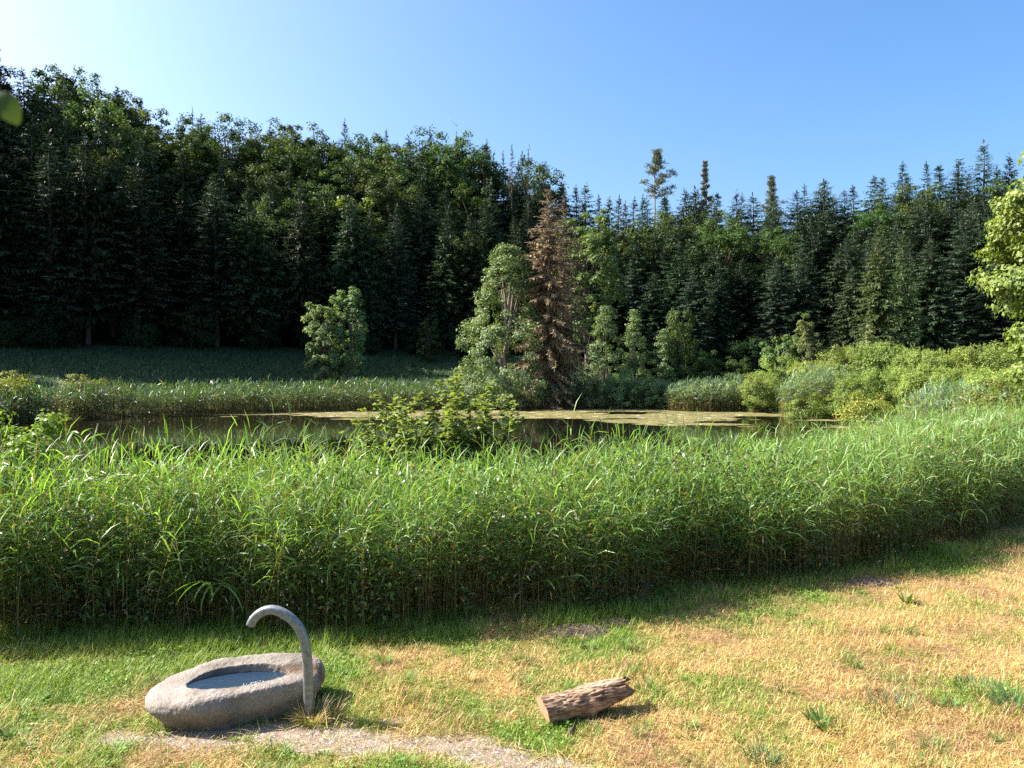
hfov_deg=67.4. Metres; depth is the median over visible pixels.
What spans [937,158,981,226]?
fir tree
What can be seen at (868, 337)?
birch tree
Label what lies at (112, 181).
spruce tree
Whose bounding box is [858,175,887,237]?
spruce tree
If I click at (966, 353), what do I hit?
willow bush
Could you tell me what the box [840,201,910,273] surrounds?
beech tree
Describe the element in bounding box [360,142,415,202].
beech tree
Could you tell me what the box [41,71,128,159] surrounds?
beech tree
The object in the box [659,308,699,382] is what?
maple
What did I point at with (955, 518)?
leaning reed
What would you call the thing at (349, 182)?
spruce tree
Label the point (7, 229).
fir tree
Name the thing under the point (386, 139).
spruce tree
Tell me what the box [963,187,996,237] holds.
fir tree
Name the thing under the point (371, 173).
maple tree
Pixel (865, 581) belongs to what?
soil mound
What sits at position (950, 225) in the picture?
fir tree
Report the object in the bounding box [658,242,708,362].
spruce tree
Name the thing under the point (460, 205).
beech tree
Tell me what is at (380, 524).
reeds
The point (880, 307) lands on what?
spruce
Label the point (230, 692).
stone fountain
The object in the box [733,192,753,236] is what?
fir tree
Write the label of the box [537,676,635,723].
wood log
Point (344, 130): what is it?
spruce tree
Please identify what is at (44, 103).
spruce tree
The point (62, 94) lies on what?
fir tree
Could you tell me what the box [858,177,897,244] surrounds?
spruce tree
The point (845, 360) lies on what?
hazel bush
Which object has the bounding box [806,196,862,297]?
fir tree
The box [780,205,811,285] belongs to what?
spruce tree
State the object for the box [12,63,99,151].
beech tree
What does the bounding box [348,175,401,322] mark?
beech tree
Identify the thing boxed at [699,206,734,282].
fir tree
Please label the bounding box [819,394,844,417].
yellow bush
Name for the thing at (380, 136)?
maple tree
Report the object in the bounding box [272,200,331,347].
spruce tree
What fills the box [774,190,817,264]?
fir tree
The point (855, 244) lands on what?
fir tree
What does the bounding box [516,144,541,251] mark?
larch tree
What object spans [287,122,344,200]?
beech tree
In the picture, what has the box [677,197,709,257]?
spruce tree
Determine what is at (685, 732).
plantain plant
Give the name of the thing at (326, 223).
spruce tree
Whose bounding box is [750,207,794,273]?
fir tree
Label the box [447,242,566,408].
maple tree
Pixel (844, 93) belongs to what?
sky
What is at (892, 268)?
spruce tree
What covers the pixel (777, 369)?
willow bush
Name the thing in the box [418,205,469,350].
spruce tree
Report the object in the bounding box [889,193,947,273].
fir tree
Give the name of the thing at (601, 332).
young maple
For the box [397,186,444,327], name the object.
fir tree
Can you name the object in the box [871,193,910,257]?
fir tree
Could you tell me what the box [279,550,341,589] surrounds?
leaning reed
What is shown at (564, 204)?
spruce tree
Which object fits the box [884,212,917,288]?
fir tree
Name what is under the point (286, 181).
spruce tree
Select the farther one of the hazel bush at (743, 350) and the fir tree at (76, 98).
the fir tree at (76, 98)
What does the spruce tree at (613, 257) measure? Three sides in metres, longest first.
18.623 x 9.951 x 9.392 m
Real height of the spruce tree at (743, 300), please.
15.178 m
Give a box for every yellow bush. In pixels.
[0,370,35,417]
[57,374,109,413]
[739,382,776,409]
[781,391,833,418]
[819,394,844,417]
[832,391,900,424]
[955,377,1023,421]
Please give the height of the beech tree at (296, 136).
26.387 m
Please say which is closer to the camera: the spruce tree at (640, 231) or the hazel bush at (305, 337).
the hazel bush at (305, 337)
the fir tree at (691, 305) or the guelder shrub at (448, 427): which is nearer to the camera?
the guelder shrub at (448, 427)
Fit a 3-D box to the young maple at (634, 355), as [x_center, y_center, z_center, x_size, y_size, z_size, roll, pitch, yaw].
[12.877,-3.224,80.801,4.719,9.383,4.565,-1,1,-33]
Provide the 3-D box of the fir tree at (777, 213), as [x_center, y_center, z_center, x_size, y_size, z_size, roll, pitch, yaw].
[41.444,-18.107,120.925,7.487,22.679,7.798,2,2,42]
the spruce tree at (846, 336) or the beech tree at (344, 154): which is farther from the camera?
the beech tree at (344, 154)
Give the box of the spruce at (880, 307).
[848,220,908,368]
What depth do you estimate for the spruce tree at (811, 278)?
97.71 m
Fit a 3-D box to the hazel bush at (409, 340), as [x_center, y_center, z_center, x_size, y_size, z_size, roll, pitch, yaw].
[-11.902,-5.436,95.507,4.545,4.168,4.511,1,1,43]
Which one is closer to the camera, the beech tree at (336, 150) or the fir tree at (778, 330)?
the fir tree at (778, 330)
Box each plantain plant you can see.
[671,725,699,740]
[807,703,839,732]
[896,589,919,603]
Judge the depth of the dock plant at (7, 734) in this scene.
6.48 m
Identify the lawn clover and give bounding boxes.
[0,570,1021,767]
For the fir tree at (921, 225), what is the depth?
100.31 m
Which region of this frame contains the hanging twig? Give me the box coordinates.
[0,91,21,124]
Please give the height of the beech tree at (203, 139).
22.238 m
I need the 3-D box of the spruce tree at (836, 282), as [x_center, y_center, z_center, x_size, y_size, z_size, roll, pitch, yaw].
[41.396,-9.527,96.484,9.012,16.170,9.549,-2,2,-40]
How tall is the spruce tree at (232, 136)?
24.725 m
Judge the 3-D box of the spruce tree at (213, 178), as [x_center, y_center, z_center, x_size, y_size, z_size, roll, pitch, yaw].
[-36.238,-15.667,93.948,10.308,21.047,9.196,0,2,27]
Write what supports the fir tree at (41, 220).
on the ground at (100, 335)
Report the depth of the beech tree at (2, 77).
100.06 m
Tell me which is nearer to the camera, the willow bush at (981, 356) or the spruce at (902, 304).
the willow bush at (981, 356)
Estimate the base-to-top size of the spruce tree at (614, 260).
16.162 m
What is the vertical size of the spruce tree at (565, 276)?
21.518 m
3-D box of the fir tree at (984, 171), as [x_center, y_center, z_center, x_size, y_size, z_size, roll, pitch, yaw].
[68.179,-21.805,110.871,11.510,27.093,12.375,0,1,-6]
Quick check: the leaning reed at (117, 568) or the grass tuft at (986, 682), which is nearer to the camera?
the grass tuft at (986, 682)
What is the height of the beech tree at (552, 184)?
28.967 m
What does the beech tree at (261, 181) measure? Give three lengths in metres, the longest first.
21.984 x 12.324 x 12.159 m
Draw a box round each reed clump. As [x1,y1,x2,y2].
[664,373,751,411]
[774,362,861,416]
[899,373,1007,422]
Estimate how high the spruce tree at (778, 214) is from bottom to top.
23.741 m
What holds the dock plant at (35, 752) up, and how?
on the ground at (100, 335)
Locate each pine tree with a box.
[639,148,677,243]
[694,160,713,218]
[756,175,788,219]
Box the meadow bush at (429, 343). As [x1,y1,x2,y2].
[416,318,441,361]
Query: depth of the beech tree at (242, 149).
108.19 m
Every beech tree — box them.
[0,50,23,131]
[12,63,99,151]
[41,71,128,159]
[51,144,149,240]
[95,89,159,149]
[119,105,180,184]
[125,130,208,211]
[145,176,170,247]
[153,112,234,233]
[168,124,221,195]
[186,111,274,189]
[196,133,264,207]
[198,179,239,221]
[221,161,300,263]
[240,195,311,342]
[242,179,280,216]
[246,129,323,221]
[248,116,319,202]
[265,124,324,185]
[284,141,349,221]
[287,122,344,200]
[311,195,391,284]
[323,153,387,212]
[326,140,398,193]
[331,133,402,187]
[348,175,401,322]
[349,153,415,338]
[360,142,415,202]
[361,174,431,281]
[377,143,435,188]
[397,124,471,207]
[414,143,470,242]
[427,139,500,228]
[435,183,501,265]
[438,232,489,314]
[452,144,516,238]
[494,157,570,243]
[509,163,574,224]
[568,232,622,357]
[595,227,657,300]
[624,210,700,284]
[676,209,758,268]
[688,219,756,308]
[732,226,810,291]
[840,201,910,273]
[887,182,954,257]
[960,178,1023,235]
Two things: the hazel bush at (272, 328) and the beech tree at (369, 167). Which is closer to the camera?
the hazel bush at (272, 328)
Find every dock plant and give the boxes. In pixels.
[0,725,51,747]
[28,742,84,765]
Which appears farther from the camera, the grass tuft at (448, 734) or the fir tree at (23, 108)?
the fir tree at (23, 108)
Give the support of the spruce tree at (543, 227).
on the ground at (100, 335)
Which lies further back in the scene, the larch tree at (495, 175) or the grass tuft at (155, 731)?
the larch tree at (495, 175)
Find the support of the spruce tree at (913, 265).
on the ground at (100, 335)
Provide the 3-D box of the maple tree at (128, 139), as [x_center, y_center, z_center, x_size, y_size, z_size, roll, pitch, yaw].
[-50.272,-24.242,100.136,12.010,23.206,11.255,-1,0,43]
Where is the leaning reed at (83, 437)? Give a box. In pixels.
[67,428,110,481]
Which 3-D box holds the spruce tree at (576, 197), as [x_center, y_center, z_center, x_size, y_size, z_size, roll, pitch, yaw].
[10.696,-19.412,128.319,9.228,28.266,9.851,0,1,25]
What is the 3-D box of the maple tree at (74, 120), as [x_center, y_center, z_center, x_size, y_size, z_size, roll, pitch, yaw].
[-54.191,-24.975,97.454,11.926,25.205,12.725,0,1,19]
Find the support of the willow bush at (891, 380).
on the ground at (100, 335)
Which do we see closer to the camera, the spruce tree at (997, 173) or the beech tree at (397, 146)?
the spruce tree at (997, 173)
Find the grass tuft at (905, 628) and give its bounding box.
[894,624,920,633]
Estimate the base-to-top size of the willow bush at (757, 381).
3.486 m
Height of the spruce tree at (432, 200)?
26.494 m
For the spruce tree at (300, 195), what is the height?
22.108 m
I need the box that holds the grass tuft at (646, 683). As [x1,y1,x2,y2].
[629,671,660,693]
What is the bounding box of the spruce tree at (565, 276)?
[526,192,608,401]
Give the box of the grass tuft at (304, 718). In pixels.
[282,690,342,734]
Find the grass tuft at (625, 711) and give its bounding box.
[598,703,641,724]
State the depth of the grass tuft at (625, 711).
6.89 m
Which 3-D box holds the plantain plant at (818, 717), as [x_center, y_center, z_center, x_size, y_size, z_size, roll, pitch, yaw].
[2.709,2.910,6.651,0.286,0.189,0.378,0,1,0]
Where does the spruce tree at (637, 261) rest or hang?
on the ground at (100, 335)
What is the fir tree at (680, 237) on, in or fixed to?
on the ground at (100, 335)
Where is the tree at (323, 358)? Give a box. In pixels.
[300,295,348,383]
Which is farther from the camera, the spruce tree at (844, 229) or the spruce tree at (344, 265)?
the spruce tree at (844, 229)
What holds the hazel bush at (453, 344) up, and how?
on the ground at (100, 335)
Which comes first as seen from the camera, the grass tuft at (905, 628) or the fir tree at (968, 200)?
the grass tuft at (905, 628)
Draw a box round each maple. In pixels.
[582,305,629,389]
[612,309,652,390]
[645,328,676,391]
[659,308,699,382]
[965,151,1023,396]
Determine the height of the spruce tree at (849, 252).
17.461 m
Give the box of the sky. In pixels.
[0,0,1023,320]
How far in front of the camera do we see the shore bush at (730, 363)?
77.89 m
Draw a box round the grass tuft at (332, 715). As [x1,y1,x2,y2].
[313,693,352,725]
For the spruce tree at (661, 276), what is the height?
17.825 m
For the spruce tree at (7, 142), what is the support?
on the ground at (100, 335)
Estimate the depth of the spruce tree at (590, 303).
97.53 m
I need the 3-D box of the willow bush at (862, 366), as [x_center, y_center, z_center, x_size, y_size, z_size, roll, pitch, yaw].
[29.942,-0.794,62.472,6.536,5.616,6.085,0,1,-20]
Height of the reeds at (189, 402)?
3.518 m
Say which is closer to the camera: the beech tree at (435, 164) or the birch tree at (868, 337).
the birch tree at (868, 337)
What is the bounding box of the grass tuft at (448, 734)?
[436,726,462,743]
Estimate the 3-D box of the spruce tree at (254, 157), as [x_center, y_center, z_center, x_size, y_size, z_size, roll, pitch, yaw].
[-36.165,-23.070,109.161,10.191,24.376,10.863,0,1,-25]
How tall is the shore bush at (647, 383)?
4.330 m
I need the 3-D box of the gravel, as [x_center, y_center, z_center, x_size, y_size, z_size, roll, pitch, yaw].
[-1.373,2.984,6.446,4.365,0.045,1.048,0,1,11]
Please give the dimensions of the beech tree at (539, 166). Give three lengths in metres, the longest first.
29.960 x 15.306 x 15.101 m
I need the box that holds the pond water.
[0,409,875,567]
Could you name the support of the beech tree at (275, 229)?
on the ground at (100, 335)
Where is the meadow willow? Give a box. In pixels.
[327,286,368,383]
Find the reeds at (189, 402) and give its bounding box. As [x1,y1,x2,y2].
[0,374,740,424]
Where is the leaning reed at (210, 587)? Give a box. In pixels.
[168,580,253,616]
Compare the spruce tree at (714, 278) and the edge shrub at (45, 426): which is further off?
the spruce tree at (714, 278)
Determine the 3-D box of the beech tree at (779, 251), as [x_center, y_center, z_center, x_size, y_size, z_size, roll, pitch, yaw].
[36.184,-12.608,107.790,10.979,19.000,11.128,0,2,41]
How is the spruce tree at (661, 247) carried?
on the ground at (100, 335)
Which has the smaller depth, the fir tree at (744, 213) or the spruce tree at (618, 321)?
the spruce tree at (618, 321)
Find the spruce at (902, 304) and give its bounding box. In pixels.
[886,231,928,371]
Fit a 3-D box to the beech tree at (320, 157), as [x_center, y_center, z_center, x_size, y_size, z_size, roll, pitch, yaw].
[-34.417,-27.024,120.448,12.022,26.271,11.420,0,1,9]
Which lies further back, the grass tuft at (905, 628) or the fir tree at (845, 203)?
the fir tree at (845, 203)
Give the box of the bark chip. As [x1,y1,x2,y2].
[566,723,575,737]
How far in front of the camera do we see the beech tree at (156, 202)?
97.37 m
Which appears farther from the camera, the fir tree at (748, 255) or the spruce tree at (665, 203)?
the spruce tree at (665, 203)
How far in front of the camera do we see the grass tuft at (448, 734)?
6.50 m
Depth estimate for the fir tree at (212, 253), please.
86.35 m
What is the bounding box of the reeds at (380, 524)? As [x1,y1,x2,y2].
[0,384,1023,641]
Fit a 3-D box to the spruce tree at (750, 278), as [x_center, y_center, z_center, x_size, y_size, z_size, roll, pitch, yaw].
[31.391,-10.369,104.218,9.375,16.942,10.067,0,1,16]
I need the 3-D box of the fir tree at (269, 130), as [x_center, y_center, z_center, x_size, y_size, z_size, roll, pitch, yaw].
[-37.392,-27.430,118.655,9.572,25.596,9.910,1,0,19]
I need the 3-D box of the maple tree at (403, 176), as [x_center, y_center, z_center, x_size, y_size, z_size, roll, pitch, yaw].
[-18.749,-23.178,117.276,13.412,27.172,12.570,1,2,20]
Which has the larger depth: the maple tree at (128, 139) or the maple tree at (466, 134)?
the maple tree at (466, 134)
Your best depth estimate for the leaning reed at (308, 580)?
9.17 m
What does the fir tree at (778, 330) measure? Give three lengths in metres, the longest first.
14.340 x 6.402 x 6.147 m
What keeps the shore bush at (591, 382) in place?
on the ground at (100, 335)
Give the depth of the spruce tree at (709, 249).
104.37 m
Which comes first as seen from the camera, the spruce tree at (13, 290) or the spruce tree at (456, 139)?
the spruce tree at (13, 290)
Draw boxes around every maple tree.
[36,81,137,183]
[86,109,171,210]
[233,135,295,194]
[280,169,355,296]
[332,155,387,214]
[346,132,406,180]
[355,143,432,224]
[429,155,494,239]
[433,129,499,226]
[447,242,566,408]
[551,208,627,371]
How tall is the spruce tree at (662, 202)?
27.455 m
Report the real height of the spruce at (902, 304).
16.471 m
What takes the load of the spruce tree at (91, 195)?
on the ground at (100, 335)
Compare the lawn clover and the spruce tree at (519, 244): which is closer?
the lawn clover
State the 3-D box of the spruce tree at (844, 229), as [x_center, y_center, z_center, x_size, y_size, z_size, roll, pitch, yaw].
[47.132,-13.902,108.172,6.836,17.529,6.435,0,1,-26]
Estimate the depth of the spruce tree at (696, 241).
108.03 m
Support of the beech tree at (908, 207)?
on the ground at (100, 335)
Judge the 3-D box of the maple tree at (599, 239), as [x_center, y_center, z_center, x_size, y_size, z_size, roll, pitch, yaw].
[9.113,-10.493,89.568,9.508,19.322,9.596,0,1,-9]
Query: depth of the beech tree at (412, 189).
110.46 m
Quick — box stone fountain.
[145,605,324,730]
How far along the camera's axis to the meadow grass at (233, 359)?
78.48 m
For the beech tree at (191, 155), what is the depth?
101.14 m
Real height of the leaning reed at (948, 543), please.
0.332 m
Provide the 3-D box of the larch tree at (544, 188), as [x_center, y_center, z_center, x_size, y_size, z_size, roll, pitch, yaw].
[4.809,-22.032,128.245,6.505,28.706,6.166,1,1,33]
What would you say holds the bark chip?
on the ground at (100, 335)
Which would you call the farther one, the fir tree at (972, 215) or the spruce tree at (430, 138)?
the spruce tree at (430, 138)
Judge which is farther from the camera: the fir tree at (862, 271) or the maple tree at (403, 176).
the maple tree at (403, 176)
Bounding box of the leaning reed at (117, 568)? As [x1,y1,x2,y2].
[82,549,154,623]
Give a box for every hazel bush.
[116,312,161,346]
[159,297,224,348]
[231,312,284,349]
[289,307,345,348]
[354,332,383,353]
[399,325,437,353]
[446,321,491,355]
[507,336,526,354]
[565,323,595,356]
[592,329,644,371]
[637,327,697,376]
[679,339,724,375]
[725,335,783,375]
[768,344,801,374]
[830,349,852,372]
[915,338,951,369]
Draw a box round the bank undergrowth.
[0,424,1023,639]
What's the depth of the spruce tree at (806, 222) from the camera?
111.60 m
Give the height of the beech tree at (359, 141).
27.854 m
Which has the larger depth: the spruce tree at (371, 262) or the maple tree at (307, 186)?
the maple tree at (307, 186)
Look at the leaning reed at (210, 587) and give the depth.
8.86 m
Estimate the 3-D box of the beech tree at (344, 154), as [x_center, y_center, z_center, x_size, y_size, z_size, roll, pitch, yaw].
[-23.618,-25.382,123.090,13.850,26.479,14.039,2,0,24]
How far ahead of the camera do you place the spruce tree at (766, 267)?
103.08 m
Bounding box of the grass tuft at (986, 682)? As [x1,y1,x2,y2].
[941,666,1020,702]
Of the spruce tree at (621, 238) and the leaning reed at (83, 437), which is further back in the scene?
the spruce tree at (621, 238)
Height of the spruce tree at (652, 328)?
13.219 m
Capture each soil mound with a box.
[540,623,610,637]
[593,617,636,627]
[844,577,903,586]
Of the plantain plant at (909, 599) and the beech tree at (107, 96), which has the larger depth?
the beech tree at (107, 96)
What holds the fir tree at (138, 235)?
on the ground at (100, 335)
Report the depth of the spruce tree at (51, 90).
103.41 m
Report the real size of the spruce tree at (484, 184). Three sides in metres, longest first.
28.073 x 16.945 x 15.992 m
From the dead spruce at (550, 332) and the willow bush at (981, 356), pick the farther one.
the dead spruce at (550, 332)
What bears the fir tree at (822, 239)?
on the ground at (100, 335)
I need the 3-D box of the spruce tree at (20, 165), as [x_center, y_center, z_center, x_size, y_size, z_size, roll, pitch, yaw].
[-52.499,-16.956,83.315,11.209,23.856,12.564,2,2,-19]
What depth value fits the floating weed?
59.30 m
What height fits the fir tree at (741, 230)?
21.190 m
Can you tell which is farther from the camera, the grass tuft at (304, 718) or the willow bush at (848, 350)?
the willow bush at (848, 350)
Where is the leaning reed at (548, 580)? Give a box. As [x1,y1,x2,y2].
[499,574,591,608]
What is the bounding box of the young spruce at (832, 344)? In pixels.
[827,339,838,362]
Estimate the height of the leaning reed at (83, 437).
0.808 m
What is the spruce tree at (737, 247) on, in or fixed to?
on the ground at (100, 335)
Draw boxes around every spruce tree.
[0,78,28,139]
[0,117,14,152]
[0,118,41,257]
[0,118,63,314]
[0,156,45,320]
[15,76,61,168]
[27,116,105,334]
[28,133,134,343]
[39,67,65,114]
[77,134,171,336]
[88,102,126,216]
[127,129,177,294]
[131,101,148,150]
[143,188,204,334]
[152,148,208,305]
[178,171,242,336]
[197,184,298,346]
[216,126,258,236]
[240,136,279,215]
[252,172,293,339]
[271,176,328,341]
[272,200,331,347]
[277,163,308,251]
[286,186,349,329]
[319,196,384,347]
[321,192,387,339]
[332,160,381,218]
[338,122,350,162]
[344,208,394,347]
[384,127,388,143]
[394,162,459,329]
[398,147,444,231]
[416,188,465,343]
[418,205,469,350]
[422,127,439,190]
[438,212,501,337]
[449,131,461,170]
[457,160,517,287]
[465,199,507,346]
[476,142,502,243]
[489,216,525,336]
[491,220,540,347]
[499,160,535,250]
[513,151,542,227]
[515,239,558,350]
[526,177,552,268]
[526,192,608,401]
[534,208,556,250]
[549,205,579,264]
[550,181,573,219]
[552,183,572,233]
[568,185,587,237]
[568,244,602,343]
[568,266,600,357]
[570,199,591,288]
[593,267,647,369]
[594,256,629,362]
[595,242,639,342]
[604,197,623,241]
[610,194,628,262]
[613,199,637,262]
[617,236,663,367]
[623,271,678,374]
[624,224,652,303]
[633,196,657,250]
[641,245,676,364]
[642,227,674,304]
[650,191,677,241]
[650,196,675,244]
[652,232,670,288]
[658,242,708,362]
[661,239,706,333]
[668,188,703,241]
[669,186,710,235]
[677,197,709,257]
[677,228,710,281]
[684,245,751,353]
[693,244,724,314]
[699,265,741,370]
[705,192,728,229]
[723,188,749,231]
[723,258,770,358]
[726,222,757,308]
[726,246,765,360]
[747,252,786,336]
[749,257,795,352]
[753,194,788,262]
[762,263,831,357]
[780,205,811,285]
[785,205,828,308]
[786,253,832,358]
[788,234,825,334]
[789,219,835,327]
[805,178,845,257]
[808,247,861,356]
[817,234,862,347]
[823,266,866,364]
[834,224,850,261]
[836,184,868,253]
[841,267,874,347]
[853,233,888,296]
[857,233,914,339]
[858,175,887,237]
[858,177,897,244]
[865,215,889,260]
[887,238,927,346]
[888,161,916,204]
[892,173,917,243]
[895,235,971,362]
[917,225,956,350]
[918,161,937,217]
[926,165,960,250]
[941,214,1013,350]
[943,167,970,228]
[948,212,1023,352]
[984,166,1011,213]
[997,153,1021,196]
[1003,295,1023,343]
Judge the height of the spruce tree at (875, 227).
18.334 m
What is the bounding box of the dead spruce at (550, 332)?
[506,186,593,409]
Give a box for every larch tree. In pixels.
[490,153,504,221]
[496,150,506,214]
[499,144,525,245]
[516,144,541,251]
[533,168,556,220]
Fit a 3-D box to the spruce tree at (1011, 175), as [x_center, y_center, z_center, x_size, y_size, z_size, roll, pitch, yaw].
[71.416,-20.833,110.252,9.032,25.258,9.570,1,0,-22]
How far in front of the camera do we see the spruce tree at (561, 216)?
122.11 m
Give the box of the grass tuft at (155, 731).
[141,721,173,739]
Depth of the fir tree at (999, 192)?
100.80 m
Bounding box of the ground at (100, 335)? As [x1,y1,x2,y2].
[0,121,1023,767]
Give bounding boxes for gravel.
[92,716,596,767]
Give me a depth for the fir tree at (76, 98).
102.67 m
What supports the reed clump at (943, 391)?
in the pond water
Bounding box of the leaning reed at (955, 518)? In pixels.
[921,509,987,529]
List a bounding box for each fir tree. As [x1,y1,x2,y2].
[0,129,110,343]
[0,168,20,310]
[1,101,96,227]
[12,67,37,145]
[51,81,91,172]
[66,73,88,152]
[75,162,191,345]
[92,86,142,162]
[174,180,260,346]
[187,114,220,163]
[194,143,251,295]
[265,125,275,172]
[292,140,325,198]
[322,144,335,199]
[370,203,424,348]
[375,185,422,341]
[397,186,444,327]
[399,134,418,184]
[468,176,506,307]
[516,189,538,296]
[558,219,590,286]
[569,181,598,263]
[589,195,609,263]
[617,197,649,242]
[621,260,648,370]
[639,195,658,243]
[660,209,685,271]
[661,214,690,291]
[675,267,719,363]
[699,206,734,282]
[702,194,724,232]
[723,217,759,257]
[728,226,761,302]
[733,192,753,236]
[739,192,767,241]
[747,231,770,289]
[747,259,795,350]
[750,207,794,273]
[766,196,787,245]
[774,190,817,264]
[784,186,848,263]
[794,183,819,229]
[803,222,841,312]
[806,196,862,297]
[834,249,890,319]
[837,188,857,252]
[839,222,864,282]
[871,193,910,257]
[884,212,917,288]
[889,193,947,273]
[896,193,950,294]
[934,190,973,341]
[936,207,975,344]
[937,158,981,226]
[939,231,1008,364]
[946,173,984,260]
[946,199,1003,348]
[954,252,1023,368]
[962,139,1005,214]
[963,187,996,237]
[986,183,1006,235]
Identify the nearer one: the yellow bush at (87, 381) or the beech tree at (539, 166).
the yellow bush at (87, 381)
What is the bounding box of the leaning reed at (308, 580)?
[292,570,322,609]
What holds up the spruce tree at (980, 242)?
on the ground at (100, 335)
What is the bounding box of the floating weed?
[7,408,906,433]
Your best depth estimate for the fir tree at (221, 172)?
100.72 m
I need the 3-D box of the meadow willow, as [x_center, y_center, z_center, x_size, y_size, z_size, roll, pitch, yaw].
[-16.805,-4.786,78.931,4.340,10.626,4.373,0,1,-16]
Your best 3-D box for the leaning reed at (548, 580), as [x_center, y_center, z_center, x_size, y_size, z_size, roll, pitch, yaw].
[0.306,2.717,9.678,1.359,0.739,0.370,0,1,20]
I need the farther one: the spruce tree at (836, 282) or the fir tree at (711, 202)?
the fir tree at (711, 202)
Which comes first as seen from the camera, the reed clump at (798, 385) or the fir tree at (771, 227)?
the reed clump at (798, 385)
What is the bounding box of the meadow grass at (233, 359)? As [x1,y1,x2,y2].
[0,342,610,412]
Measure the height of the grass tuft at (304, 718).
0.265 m
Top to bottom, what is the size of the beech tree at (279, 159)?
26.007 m
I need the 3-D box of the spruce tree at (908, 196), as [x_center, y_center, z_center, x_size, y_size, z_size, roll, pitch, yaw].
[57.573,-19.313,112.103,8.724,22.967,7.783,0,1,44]
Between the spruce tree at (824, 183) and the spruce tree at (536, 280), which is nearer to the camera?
the spruce tree at (536, 280)
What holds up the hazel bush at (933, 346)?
on the ground at (100, 335)
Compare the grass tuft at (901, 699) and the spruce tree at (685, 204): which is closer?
the grass tuft at (901, 699)
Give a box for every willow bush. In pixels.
[737,372,783,411]
[752,353,810,399]
[787,358,845,403]
[816,344,886,396]
[830,372,884,414]
[842,339,916,400]
[858,365,918,413]
[877,345,956,401]
[891,362,963,413]
[913,346,990,394]
[937,366,996,391]
[947,340,1023,393]
[955,365,1023,412]
[987,357,1023,395]
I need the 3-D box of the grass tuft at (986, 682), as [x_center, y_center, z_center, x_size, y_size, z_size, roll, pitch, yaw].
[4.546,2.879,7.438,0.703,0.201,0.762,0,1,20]
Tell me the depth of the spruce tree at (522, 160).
130.10 m
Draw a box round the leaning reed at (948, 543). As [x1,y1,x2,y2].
[910,538,970,556]
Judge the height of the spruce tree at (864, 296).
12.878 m
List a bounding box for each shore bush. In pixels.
[581,374,610,408]
[603,369,640,408]
[633,375,668,408]
[691,350,726,382]
[721,356,751,381]
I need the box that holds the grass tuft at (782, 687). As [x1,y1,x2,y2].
[770,677,802,694]
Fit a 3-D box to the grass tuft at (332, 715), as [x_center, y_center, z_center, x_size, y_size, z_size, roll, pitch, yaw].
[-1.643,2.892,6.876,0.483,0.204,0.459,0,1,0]
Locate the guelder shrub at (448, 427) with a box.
[340,366,524,516]
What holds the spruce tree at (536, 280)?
on the ground at (100, 335)
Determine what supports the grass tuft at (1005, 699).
on the ground at (100, 335)
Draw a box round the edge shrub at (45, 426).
[0,407,81,606]
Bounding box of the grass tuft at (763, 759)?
[736,735,786,767]
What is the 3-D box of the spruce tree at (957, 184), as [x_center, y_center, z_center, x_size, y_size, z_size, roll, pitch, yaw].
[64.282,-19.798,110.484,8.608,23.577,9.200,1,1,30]
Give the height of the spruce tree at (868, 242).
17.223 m
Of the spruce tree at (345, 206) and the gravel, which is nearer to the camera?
the gravel
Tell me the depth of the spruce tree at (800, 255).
100.22 m
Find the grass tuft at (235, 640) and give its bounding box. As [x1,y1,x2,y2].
[195,628,242,652]
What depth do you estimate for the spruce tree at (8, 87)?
99.14 m
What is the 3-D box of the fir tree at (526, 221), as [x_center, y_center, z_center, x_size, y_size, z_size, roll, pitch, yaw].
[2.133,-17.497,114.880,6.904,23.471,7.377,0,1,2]
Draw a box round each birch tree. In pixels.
[790,313,824,378]
[858,324,883,381]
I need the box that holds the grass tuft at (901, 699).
[855,682,932,719]
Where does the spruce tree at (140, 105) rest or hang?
on the ground at (100, 335)
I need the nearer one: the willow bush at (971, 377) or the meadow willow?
the willow bush at (971, 377)
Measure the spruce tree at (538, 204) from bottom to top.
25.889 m
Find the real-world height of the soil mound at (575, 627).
0.107 m
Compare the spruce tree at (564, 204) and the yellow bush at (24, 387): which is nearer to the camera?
the yellow bush at (24, 387)
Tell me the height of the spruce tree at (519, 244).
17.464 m
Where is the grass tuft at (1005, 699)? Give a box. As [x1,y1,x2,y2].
[970,680,1023,715]
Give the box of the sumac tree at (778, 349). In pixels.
[758,333,800,398]
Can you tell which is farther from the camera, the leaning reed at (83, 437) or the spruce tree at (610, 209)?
the spruce tree at (610, 209)
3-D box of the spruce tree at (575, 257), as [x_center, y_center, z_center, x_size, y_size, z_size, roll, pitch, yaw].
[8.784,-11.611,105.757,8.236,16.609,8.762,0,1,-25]
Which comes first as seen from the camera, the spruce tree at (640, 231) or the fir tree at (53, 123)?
the fir tree at (53, 123)
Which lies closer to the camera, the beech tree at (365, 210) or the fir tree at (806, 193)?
the beech tree at (365, 210)
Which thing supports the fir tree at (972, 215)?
on the ground at (100, 335)

